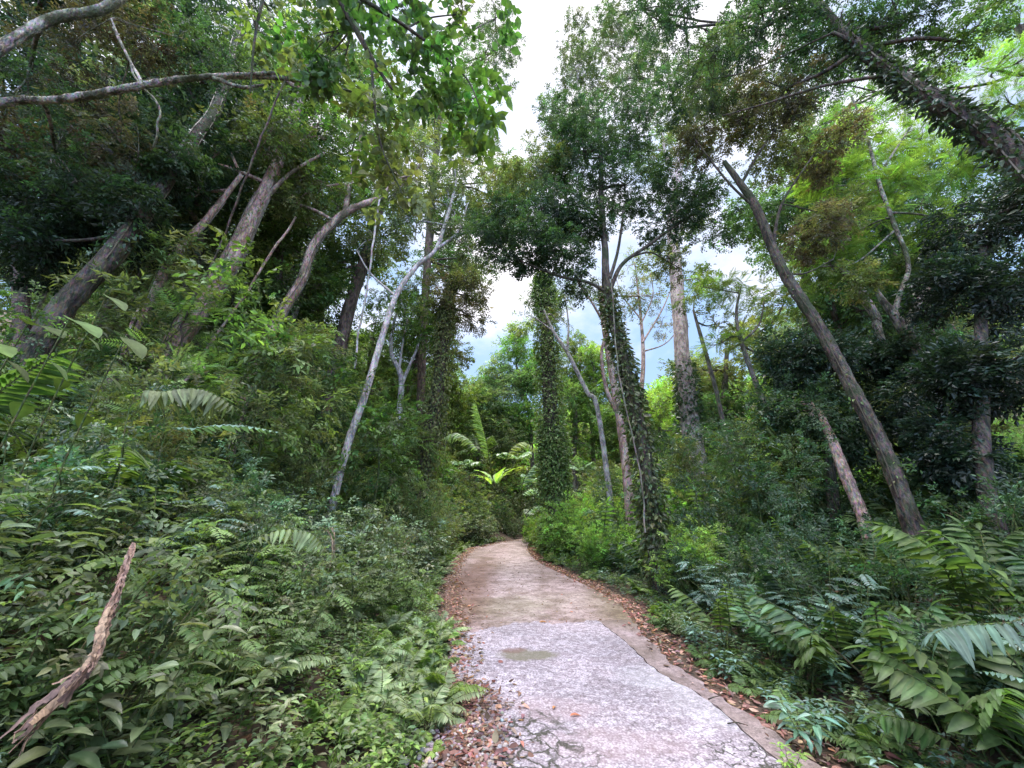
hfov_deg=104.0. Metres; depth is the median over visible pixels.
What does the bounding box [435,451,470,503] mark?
sapling
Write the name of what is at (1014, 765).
ginger plant
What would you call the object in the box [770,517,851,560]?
ginger plant
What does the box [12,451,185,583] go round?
shrub
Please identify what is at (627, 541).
shrub
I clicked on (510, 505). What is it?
shrub
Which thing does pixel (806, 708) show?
herb
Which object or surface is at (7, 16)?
tree
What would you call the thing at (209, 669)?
fern
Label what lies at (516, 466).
undergrowth
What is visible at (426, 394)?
forest tree
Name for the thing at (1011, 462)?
shrub
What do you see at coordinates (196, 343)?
forest tree
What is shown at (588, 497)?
shrub
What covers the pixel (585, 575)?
fern
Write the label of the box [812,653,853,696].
herb
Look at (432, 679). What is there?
fern
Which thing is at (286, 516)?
shrub
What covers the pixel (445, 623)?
fern
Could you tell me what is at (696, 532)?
shrub
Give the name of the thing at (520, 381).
tree
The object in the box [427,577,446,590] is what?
fern
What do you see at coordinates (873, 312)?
tree
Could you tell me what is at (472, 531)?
shrub
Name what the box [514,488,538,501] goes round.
palm frond
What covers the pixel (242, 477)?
shrub
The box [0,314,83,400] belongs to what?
shrub
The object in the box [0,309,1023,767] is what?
ground
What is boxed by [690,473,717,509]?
shrub
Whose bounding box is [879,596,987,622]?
fern
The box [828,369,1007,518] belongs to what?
sapling
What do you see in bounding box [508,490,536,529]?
shrub
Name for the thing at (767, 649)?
fern
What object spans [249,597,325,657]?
herb
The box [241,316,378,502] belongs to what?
sapling
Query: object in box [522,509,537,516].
palm
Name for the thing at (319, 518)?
shrub
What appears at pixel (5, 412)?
palm
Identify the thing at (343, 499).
shrub
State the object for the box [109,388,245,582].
palm frond
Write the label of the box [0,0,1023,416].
sky
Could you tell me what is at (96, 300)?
forest tree
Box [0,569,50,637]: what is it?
herb
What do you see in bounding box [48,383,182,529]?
shrub
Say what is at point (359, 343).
forest tree
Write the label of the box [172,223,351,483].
sapling
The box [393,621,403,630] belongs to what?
fern
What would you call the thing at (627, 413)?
liana
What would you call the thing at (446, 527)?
shrub
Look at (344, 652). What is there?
fern
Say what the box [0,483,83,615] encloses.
shrub
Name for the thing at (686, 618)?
fern
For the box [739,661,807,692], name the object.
fern
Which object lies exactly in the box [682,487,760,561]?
shrub
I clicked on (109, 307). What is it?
forest tree
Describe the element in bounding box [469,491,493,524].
shrub
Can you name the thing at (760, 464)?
sapling
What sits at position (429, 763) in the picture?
fallen leaves
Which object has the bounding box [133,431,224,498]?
shrub
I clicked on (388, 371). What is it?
tree
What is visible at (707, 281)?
tree
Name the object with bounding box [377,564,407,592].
shrub
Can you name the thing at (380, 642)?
fern
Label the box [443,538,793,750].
road
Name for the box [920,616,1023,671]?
plant
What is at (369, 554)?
shrub
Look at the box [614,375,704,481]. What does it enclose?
tree
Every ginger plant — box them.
[662,584,753,649]
[707,520,743,560]
[715,534,781,562]
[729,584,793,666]
[730,543,792,573]
[735,530,780,547]
[736,587,789,633]
[736,617,866,672]
[738,582,760,622]
[740,552,784,570]
[742,597,900,682]
[750,510,792,534]
[754,566,814,620]
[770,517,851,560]
[778,545,828,583]
[785,589,865,666]
[792,509,858,544]
[794,611,902,697]
[796,540,930,596]
[803,507,846,547]
[810,538,873,555]
[824,533,905,569]
[830,548,911,600]
[841,472,917,528]
[841,482,957,524]
[841,515,931,536]
[842,613,1023,767]
[857,521,1023,637]
[859,511,899,555]
[859,610,1023,759]
[861,604,1023,767]
[866,479,954,509]
[868,620,1019,662]
[876,522,1018,622]
[883,610,1023,744]
[911,527,1023,564]
[914,523,1022,563]
[924,512,1001,545]
[938,540,1023,586]
[941,514,1016,622]
[944,489,1021,531]
[966,620,1023,718]
[994,760,1023,767]
[1005,449,1023,489]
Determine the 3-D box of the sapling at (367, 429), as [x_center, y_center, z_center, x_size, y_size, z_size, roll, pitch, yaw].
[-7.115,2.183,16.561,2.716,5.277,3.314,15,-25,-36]
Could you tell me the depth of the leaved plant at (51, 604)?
2.60 m
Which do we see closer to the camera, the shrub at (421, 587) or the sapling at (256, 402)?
the shrub at (421, 587)
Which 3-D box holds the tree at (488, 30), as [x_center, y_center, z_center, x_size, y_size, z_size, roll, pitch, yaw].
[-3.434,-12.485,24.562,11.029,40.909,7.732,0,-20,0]
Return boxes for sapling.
[0,268,67,392]
[42,217,236,418]
[67,276,245,429]
[76,307,186,402]
[77,288,213,415]
[98,325,239,459]
[106,272,270,432]
[152,332,320,495]
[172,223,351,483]
[186,339,239,426]
[187,353,254,442]
[197,312,289,460]
[216,340,290,404]
[218,361,282,447]
[223,366,284,477]
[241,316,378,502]
[243,361,319,457]
[263,356,344,466]
[273,344,362,494]
[291,390,341,458]
[314,350,436,537]
[315,382,358,464]
[326,425,376,494]
[329,419,357,468]
[333,395,386,476]
[334,384,379,470]
[355,390,409,471]
[359,406,441,505]
[359,423,425,523]
[361,379,449,515]
[365,406,393,462]
[373,421,420,482]
[382,413,451,509]
[430,458,449,482]
[433,446,468,501]
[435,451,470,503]
[572,464,596,505]
[577,475,599,500]
[589,473,622,536]
[590,459,622,498]
[591,466,623,511]
[603,466,621,497]
[651,415,739,538]
[655,454,674,482]
[656,452,696,499]
[661,431,677,474]
[664,433,721,502]
[675,437,715,468]
[698,405,803,544]
[700,449,770,533]
[704,419,774,512]
[709,448,745,494]
[711,415,753,494]
[714,432,799,535]
[721,427,806,526]
[737,424,829,527]
[742,413,844,528]
[744,417,841,583]
[781,415,853,517]
[795,401,883,517]
[804,384,936,519]
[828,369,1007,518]
[879,410,949,512]
[921,411,1023,503]
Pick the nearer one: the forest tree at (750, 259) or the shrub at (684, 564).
the shrub at (684, 564)
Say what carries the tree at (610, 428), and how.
on the ground at (994, 757)
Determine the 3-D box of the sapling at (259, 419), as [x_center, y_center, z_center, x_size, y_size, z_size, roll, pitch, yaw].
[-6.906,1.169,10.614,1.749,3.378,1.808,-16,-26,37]
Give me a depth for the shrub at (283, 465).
10.46 m
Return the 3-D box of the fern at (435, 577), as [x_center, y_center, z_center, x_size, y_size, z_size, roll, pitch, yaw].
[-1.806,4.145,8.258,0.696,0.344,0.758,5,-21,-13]
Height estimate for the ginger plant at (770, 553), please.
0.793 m
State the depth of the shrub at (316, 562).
4.58 m
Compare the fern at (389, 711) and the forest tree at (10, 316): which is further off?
the forest tree at (10, 316)
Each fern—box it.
[62,669,228,761]
[123,641,252,738]
[181,630,335,684]
[277,619,335,646]
[289,694,363,745]
[291,756,324,767]
[315,590,386,635]
[318,646,386,678]
[319,659,412,715]
[324,666,411,738]
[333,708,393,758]
[336,635,413,664]
[337,638,389,663]
[345,646,406,693]
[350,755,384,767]
[359,624,394,645]
[359,638,392,653]
[361,611,412,635]
[373,679,411,713]
[374,586,427,615]
[376,612,410,630]
[380,640,414,678]
[384,648,430,683]
[384,731,428,757]
[385,605,408,617]
[387,683,465,756]
[392,616,428,641]
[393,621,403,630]
[400,608,435,625]
[401,664,460,682]
[401,666,487,731]
[403,636,439,650]
[403,649,445,677]
[404,665,452,704]
[408,625,452,659]
[409,672,490,697]
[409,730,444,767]
[411,616,473,641]
[411,648,461,672]
[413,657,440,671]
[418,575,437,588]
[418,637,450,659]
[420,594,444,608]
[426,561,449,571]
[426,629,465,646]
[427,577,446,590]
[427,622,448,629]
[429,610,461,627]
[430,568,449,576]
[432,565,456,572]
[436,618,455,627]
[439,559,457,566]
[445,553,458,560]
[542,554,565,561]
[550,554,573,564]
[578,569,600,580]
[605,574,626,582]
[626,577,659,593]
[641,609,677,624]
[647,605,667,617]
[652,616,688,630]
[654,601,686,614]
[656,612,698,630]
[668,600,683,608]
[674,619,714,635]
[682,611,712,628]
[682,645,719,663]
[683,582,727,604]
[691,656,748,678]
[700,632,728,647]
[708,647,757,663]
[722,668,780,699]
[729,661,771,681]
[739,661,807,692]
[746,629,794,659]
[749,658,810,688]
[754,685,841,746]
[801,691,846,722]
[804,712,890,742]
[828,717,918,757]
[833,734,930,767]
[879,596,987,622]
[889,574,946,585]
[891,738,966,767]
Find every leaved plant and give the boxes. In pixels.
[0,293,127,524]
[0,315,102,449]
[0,317,66,382]
[0,344,16,358]
[2,337,146,630]
[19,580,116,637]
[65,603,169,654]
[92,579,205,647]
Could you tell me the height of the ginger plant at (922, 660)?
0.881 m
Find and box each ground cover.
[0,550,445,767]
[554,552,1023,767]
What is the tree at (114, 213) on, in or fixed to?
on the ground at (994, 757)
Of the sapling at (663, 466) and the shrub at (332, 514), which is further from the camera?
the sapling at (663, 466)
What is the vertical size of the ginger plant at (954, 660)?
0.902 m
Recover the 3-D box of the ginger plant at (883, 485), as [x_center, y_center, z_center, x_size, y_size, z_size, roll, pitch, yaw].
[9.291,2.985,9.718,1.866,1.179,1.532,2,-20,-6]
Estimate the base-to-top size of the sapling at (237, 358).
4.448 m
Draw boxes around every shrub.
[0,288,67,416]
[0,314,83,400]
[0,409,89,566]
[0,417,143,498]
[0,422,137,575]
[0,463,129,601]
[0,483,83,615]
[0,529,196,718]
[0,589,48,660]
[6,386,77,432]
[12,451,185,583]
[24,408,156,461]
[28,482,250,567]
[32,384,122,421]
[39,378,137,422]
[44,519,237,609]
[46,376,148,448]
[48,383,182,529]
[52,346,123,414]
[63,363,167,444]
[78,342,244,508]
[81,360,200,456]
[113,361,208,430]
[125,485,210,551]
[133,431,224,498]
[152,513,250,602]
[168,491,308,595]
[174,538,295,636]
[177,478,283,572]
[197,438,288,508]
[198,513,322,584]
[202,456,265,487]
[206,457,282,525]
[215,542,327,621]
[232,479,288,525]
[237,451,314,480]
[238,469,316,554]
[247,492,312,543]
[252,426,348,510]
[253,515,297,574]
[257,445,314,488]
[262,478,334,545]
[271,516,394,594]
[273,444,334,525]
[273,550,335,591]
[277,517,352,619]
[280,507,317,546]
[284,520,345,576]
[295,509,318,530]
[298,548,405,635]
[299,474,343,531]
[303,503,335,552]
[308,483,353,517]
[308,525,348,550]
[312,495,383,568]
[314,454,373,525]
[315,520,356,560]
[326,531,389,591]
[327,493,380,534]
[336,492,374,525]
[339,504,392,550]
[344,508,432,588]
[345,476,379,516]
[351,449,375,475]
[355,468,434,538]
[356,567,409,622]
[359,507,407,541]
[360,491,410,559]
[362,496,421,531]
[372,494,415,535]
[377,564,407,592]
[378,515,424,581]
[379,550,439,618]
[384,509,458,579]
[388,480,440,552]
[390,534,450,572]
[390,566,431,615]
[396,479,456,567]
[406,518,440,567]
[408,493,451,552]
[427,493,455,553]
[427,499,461,555]
[434,503,467,549]
[434,515,458,551]
[435,483,461,520]
[443,489,467,547]
[443,492,468,521]
[451,509,481,541]
[452,478,476,512]
[459,474,490,497]
[459,514,489,543]
[463,511,490,544]
[465,509,491,543]
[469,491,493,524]
[470,484,509,515]
[475,513,502,542]
[484,475,525,524]
[484,490,515,521]
[484,513,499,536]
[488,468,534,526]
[493,509,504,531]
[499,520,512,534]
[502,515,523,535]
[504,517,522,537]
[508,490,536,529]
[513,513,530,534]
[515,483,562,518]
[521,515,542,545]
[522,512,542,542]
[523,514,543,541]
[527,519,545,545]
[534,515,580,555]
[542,494,591,523]
[551,518,578,555]
[563,518,623,570]
[569,520,606,551]
[570,510,598,559]
[573,490,601,513]
[586,493,637,554]
[607,508,632,541]
[612,516,647,571]
[626,522,674,572]
[644,514,726,598]
[646,516,731,579]
[658,455,719,526]
[664,517,718,567]
[675,559,735,611]
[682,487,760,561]
[687,557,755,613]
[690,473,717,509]
[694,563,799,641]
[697,472,751,529]
[747,599,828,640]
[759,553,812,620]
[762,582,818,629]
[787,475,886,534]
[793,465,854,519]
[802,566,901,659]
[869,467,913,487]
[897,458,1023,557]
[907,449,1023,540]
[956,447,1023,528]
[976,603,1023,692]
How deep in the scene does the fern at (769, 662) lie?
3.88 m
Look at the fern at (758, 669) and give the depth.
4.08 m
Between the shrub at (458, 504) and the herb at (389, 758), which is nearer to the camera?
the herb at (389, 758)
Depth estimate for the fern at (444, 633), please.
4.81 m
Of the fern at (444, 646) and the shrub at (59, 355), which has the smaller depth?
the fern at (444, 646)
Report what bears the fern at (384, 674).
on the ground at (994, 757)
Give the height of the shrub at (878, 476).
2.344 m
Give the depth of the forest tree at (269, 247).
19.13 m
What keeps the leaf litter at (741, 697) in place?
on the ground at (994, 757)
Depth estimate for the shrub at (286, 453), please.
10.04 m
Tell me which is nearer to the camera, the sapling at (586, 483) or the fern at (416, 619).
the fern at (416, 619)
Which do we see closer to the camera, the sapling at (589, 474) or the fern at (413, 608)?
the fern at (413, 608)
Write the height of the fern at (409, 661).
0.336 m
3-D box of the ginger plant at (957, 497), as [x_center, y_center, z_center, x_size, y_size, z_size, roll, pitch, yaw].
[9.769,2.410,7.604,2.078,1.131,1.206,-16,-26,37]
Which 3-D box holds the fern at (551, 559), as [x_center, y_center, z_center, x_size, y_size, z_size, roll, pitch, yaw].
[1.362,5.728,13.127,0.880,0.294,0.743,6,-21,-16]
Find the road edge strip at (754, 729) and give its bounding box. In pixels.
[598,620,821,767]
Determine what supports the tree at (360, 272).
on the ground at (994, 757)
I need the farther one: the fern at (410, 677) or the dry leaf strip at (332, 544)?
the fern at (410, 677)
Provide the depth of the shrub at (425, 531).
9.12 m
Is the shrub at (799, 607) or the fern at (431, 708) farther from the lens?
the shrub at (799, 607)
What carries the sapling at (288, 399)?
on the ground at (994, 757)
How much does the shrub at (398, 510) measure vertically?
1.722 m
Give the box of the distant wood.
[66,311,950,503]
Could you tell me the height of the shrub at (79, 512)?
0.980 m
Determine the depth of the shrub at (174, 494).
4.71 m
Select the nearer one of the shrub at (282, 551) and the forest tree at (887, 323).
the shrub at (282, 551)
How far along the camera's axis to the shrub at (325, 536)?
5.49 m
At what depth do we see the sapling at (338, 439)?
14.69 m
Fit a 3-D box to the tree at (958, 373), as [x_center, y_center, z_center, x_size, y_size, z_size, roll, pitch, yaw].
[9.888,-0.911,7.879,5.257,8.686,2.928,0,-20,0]
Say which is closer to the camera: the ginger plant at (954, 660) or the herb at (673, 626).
the ginger plant at (954, 660)
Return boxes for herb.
[0,531,30,545]
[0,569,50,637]
[3,595,247,767]
[203,626,299,743]
[246,688,305,767]
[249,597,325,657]
[285,568,351,625]
[320,556,363,583]
[322,681,339,705]
[345,643,380,687]
[349,577,380,607]
[379,733,407,767]
[405,529,447,555]
[412,603,429,616]
[427,531,452,552]
[659,610,682,633]
[667,617,682,636]
[680,615,697,635]
[684,624,709,648]
[687,611,703,628]
[693,621,714,640]
[709,623,736,649]
[710,650,740,682]
[730,636,759,670]
[731,654,749,674]
[757,682,791,702]
[763,695,846,756]
[770,742,812,767]
[774,677,806,702]
[790,699,853,737]
[803,697,843,721]
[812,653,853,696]
[818,689,876,723]
[849,703,905,742]
[855,756,923,767]
[926,748,964,767]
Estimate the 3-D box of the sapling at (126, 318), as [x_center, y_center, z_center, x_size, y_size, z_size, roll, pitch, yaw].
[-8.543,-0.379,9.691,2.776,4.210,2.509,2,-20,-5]
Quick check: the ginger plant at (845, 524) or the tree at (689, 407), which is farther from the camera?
the tree at (689, 407)
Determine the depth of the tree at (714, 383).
16.19 m
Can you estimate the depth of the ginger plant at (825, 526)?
8.41 m
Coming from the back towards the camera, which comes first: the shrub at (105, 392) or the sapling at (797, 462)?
the sapling at (797, 462)
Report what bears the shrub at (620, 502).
on the ground at (994, 757)
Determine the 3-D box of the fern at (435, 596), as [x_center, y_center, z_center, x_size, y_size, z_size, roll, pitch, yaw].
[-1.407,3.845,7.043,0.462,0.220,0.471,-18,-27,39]
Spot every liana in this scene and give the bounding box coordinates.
[112,26,160,147]
[179,81,285,346]
[181,216,296,386]
[354,196,380,368]
[610,277,645,532]
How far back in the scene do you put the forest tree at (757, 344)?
54.84 m
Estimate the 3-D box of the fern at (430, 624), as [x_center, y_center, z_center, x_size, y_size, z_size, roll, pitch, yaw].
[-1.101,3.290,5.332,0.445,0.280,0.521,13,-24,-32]
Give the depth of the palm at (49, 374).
4.36 m
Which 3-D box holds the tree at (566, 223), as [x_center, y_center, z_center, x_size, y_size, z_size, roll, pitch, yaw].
[3.227,-4.588,13.103,9.601,20.414,4.427,0,-20,0]
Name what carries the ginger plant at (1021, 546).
on the ground at (994, 757)
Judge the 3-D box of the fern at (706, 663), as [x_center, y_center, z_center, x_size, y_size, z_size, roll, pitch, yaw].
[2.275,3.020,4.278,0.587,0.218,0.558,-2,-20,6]
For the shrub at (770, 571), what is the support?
on the ground at (994, 757)
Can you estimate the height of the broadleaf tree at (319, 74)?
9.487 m
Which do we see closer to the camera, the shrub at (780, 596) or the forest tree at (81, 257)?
the shrub at (780, 596)
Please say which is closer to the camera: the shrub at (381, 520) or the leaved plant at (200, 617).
the leaved plant at (200, 617)
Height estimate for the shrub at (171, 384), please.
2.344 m
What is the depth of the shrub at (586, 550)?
11.15 m
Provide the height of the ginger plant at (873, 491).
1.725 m
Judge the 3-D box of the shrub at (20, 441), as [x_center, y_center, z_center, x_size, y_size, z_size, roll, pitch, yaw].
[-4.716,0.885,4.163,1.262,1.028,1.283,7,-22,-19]
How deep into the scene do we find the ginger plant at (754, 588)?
5.67 m
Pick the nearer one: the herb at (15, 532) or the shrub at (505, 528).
the herb at (15, 532)
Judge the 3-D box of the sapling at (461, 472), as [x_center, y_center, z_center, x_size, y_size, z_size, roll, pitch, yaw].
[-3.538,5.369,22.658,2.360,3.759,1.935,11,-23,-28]
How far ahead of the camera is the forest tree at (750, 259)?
21.42 m
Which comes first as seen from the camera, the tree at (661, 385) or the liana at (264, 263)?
the liana at (264, 263)
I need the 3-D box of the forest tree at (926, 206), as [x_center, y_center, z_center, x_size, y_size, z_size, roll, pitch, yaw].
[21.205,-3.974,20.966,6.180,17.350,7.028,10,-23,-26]
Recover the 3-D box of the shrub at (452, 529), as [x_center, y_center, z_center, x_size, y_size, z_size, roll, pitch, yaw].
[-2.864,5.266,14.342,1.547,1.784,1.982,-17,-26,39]
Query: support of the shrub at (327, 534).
on the ground at (994, 757)
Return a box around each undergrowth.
[0,364,432,767]
[1,335,515,544]
[425,413,817,519]
[536,405,1023,573]
[602,468,1023,755]
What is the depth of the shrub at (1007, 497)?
5.80 m
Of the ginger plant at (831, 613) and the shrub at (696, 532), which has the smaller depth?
the ginger plant at (831, 613)
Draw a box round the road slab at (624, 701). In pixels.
[434,620,786,767]
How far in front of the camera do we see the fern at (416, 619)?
5.24 m
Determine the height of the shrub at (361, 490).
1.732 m
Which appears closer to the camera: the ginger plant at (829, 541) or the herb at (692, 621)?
the herb at (692, 621)
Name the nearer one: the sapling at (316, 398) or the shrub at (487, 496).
the sapling at (316, 398)
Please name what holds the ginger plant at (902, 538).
on the ground at (994, 757)
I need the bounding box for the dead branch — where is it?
[0,542,135,755]
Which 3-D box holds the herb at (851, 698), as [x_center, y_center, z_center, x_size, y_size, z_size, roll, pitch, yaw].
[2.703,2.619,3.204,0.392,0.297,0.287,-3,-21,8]
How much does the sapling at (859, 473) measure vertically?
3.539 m
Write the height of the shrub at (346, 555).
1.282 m
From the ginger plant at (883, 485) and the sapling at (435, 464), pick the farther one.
the sapling at (435, 464)
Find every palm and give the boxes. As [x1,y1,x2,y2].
[0,349,87,466]
[0,404,35,426]
[1,421,214,505]
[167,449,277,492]
[448,459,479,468]
[451,435,496,456]
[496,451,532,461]
[520,474,539,486]
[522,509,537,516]
[569,455,595,472]
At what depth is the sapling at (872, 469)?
9.90 m
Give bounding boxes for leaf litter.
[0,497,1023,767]
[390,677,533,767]
[409,539,534,767]
[457,543,601,624]
[526,543,877,767]
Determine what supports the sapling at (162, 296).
on the ground at (994, 757)
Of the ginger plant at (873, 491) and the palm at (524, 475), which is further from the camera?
the palm at (524, 475)
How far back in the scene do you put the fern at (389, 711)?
3.33 m
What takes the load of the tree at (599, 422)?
on the ground at (994, 757)
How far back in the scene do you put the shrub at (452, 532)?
15.58 m
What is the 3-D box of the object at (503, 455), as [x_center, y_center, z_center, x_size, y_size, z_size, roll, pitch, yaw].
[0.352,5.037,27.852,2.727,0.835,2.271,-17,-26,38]
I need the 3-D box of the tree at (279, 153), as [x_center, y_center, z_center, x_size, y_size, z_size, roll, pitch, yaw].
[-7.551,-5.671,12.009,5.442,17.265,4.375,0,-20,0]
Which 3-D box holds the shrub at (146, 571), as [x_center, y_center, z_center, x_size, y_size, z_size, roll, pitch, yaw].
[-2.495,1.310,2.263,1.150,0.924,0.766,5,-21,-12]
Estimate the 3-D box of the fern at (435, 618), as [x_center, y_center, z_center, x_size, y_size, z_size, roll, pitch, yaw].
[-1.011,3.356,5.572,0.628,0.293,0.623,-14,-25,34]
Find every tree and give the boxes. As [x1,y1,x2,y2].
[0,0,167,122]
[0,0,255,349]
[0,0,369,217]
[0,10,249,428]
[0,192,153,356]
[0,266,55,355]
[0,266,81,317]
[0,269,67,368]
[30,0,363,408]
[32,304,100,348]
[33,248,144,377]
[37,267,98,335]
[44,272,162,321]
[51,115,297,373]
[73,252,157,370]
[101,48,287,402]
[115,280,225,359]
[128,0,388,416]
[140,167,404,429]
[147,163,354,362]
[153,0,426,468]
[162,236,227,356]
[213,91,450,476]
[214,0,522,225]
[237,162,408,398]
[252,155,371,325]
[295,88,438,475]
[321,296,474,431]
[324,96,490,527]
[324,325,361,367]
[342,342,390,396]
[345,345,398,411]
[346,328,374,369]
[354,235,479,434]
[359,267,437,488]
[376,334,433,412]
[389,358,449,431]
[391,0,540,451]
[394,261,496,531]
[405,355,487,467]
[441,380,520,489]
[449,311,542,506]
[459,25,749,593]
[510,285,615,527]
[517,271,577,555]
[531,377,609,506]
[535,0,748,497]
[538,329,605,506]
[556,339,622,470]
[563,266,671,545]
[564,416,599,492]
[587,390,662,475]
[593,0,1023,214]
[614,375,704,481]
[616,245,673,409]
[641,2,930,559]
[647,263,813,474]
[653,350,731,434]
[667,278,736,480]
[677,267,826,535]
[693,358,748,447]
[715,16,1007,484]
[722,106,951,485]
[735,327,778,385]
[742,317,948,548]
[743,177,926,448]
[752,307,801,395]
[760,307,820,396]
[766,302,869,417]
[776,385,874,555]
[782,96,998,521]
[785,132,1023,460]
[816,291,973,415]
[827,258,948,524]
[844,156,972,411]
[869,181,1002,355]
[871,165,1023,567]
[873,0,1023,200]
[888,255,1023,435]
[956,313,1022,428]
[957,305,1023,417]
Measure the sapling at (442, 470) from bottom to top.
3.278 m
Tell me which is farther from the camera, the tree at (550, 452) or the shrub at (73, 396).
the tree at (550, 452)
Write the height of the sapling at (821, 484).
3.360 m
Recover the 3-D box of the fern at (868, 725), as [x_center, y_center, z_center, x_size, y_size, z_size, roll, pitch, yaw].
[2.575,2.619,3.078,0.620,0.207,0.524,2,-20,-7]
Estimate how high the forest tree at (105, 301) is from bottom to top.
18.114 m
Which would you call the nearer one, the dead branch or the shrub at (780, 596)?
the dead branch
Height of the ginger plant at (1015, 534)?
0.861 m
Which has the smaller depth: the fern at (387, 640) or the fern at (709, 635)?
the fern at (387, 640)
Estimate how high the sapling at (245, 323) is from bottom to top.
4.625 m
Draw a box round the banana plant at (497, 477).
[474,467,520,490]
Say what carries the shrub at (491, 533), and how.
on the ground at (994, 757)
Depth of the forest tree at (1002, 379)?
34.83 m
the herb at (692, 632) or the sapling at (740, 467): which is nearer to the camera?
the herb at (692, 632)
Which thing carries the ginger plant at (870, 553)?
on the ground at (994, 757)
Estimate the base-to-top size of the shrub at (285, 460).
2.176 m
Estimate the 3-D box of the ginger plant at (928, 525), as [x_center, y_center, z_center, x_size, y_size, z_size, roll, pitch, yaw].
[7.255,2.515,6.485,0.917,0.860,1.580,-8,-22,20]
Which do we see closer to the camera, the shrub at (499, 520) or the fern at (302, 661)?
the fern at (302, 661)
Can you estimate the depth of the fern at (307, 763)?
2.48 m
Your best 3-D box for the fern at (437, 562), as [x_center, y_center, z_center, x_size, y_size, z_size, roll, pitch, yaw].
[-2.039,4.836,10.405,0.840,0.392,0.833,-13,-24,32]
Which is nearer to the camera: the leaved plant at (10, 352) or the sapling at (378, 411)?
the leaved plant at (10, 352)
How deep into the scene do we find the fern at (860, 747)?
2.67 m
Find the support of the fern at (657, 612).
on the ground at (994, 757)
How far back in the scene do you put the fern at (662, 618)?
5.79 m
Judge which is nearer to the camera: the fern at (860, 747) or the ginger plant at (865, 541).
the fern at (860, 747)
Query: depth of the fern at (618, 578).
9.39 m
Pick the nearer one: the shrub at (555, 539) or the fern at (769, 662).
the fern at (769, 662)
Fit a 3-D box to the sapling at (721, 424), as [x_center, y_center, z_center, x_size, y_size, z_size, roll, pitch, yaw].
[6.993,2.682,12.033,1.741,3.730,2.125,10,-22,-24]
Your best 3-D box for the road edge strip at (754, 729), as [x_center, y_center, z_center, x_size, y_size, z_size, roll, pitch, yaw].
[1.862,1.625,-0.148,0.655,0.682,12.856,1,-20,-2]
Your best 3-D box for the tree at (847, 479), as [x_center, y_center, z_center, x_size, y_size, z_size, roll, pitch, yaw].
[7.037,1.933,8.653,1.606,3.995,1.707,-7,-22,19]
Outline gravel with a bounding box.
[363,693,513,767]
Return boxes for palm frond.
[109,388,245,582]
[149,424,285,608]
[191,528,329,618]
[440,433,485,462]
[470,401,490,467]
[504,442,536,471]
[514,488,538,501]
[518,462,540,496]
[518,505,545,522]
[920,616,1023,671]
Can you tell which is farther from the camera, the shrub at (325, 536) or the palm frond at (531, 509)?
the palm frond at (531, 509)
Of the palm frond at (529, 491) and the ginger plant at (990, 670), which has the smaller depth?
the ginger plant at (990, 670)
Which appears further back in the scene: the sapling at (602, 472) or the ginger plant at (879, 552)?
the sapling at (602, 472)
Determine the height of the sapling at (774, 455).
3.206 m
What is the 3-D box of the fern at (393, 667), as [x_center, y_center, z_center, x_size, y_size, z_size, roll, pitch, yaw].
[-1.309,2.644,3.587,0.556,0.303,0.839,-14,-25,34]
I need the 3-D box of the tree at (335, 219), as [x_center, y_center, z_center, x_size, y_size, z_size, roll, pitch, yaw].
[-5.333,-3.558,12.880,6.308,14.554,3.808,0,-20,0]
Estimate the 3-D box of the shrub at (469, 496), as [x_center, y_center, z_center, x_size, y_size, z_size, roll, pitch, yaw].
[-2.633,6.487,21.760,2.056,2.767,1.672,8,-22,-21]
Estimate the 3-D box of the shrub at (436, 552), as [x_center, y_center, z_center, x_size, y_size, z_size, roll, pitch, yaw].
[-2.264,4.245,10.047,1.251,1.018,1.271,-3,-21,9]
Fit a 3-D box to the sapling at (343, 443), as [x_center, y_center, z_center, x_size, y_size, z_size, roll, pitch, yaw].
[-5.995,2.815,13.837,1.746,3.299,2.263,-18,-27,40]
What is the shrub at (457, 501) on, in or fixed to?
on the ground at (994, 757)
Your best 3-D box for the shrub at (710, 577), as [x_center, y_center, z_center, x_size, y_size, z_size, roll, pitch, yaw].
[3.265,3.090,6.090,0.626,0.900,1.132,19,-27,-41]
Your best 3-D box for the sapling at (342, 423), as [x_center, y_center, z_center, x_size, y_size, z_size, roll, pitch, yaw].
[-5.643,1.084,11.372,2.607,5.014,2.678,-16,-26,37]
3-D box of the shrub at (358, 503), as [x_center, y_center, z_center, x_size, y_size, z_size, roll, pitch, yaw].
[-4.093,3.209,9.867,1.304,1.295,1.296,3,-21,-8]
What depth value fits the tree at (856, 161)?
12.36 m
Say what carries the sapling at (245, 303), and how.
on the ground at (994, 757)
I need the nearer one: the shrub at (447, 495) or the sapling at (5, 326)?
the sapling at (5, 326)
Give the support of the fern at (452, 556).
on the ground at (994, 757)
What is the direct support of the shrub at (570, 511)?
on the ground at (994, 757)
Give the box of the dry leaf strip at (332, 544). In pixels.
[323,529,334,570]
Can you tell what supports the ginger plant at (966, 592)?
on the ground at (994, 757)
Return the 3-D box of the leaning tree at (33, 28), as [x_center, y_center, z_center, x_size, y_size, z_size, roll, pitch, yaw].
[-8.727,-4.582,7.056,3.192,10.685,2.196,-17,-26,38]
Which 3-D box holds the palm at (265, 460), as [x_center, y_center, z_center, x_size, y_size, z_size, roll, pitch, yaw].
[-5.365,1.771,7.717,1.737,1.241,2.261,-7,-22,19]
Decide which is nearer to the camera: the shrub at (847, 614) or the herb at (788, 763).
the herb at (788, 763)

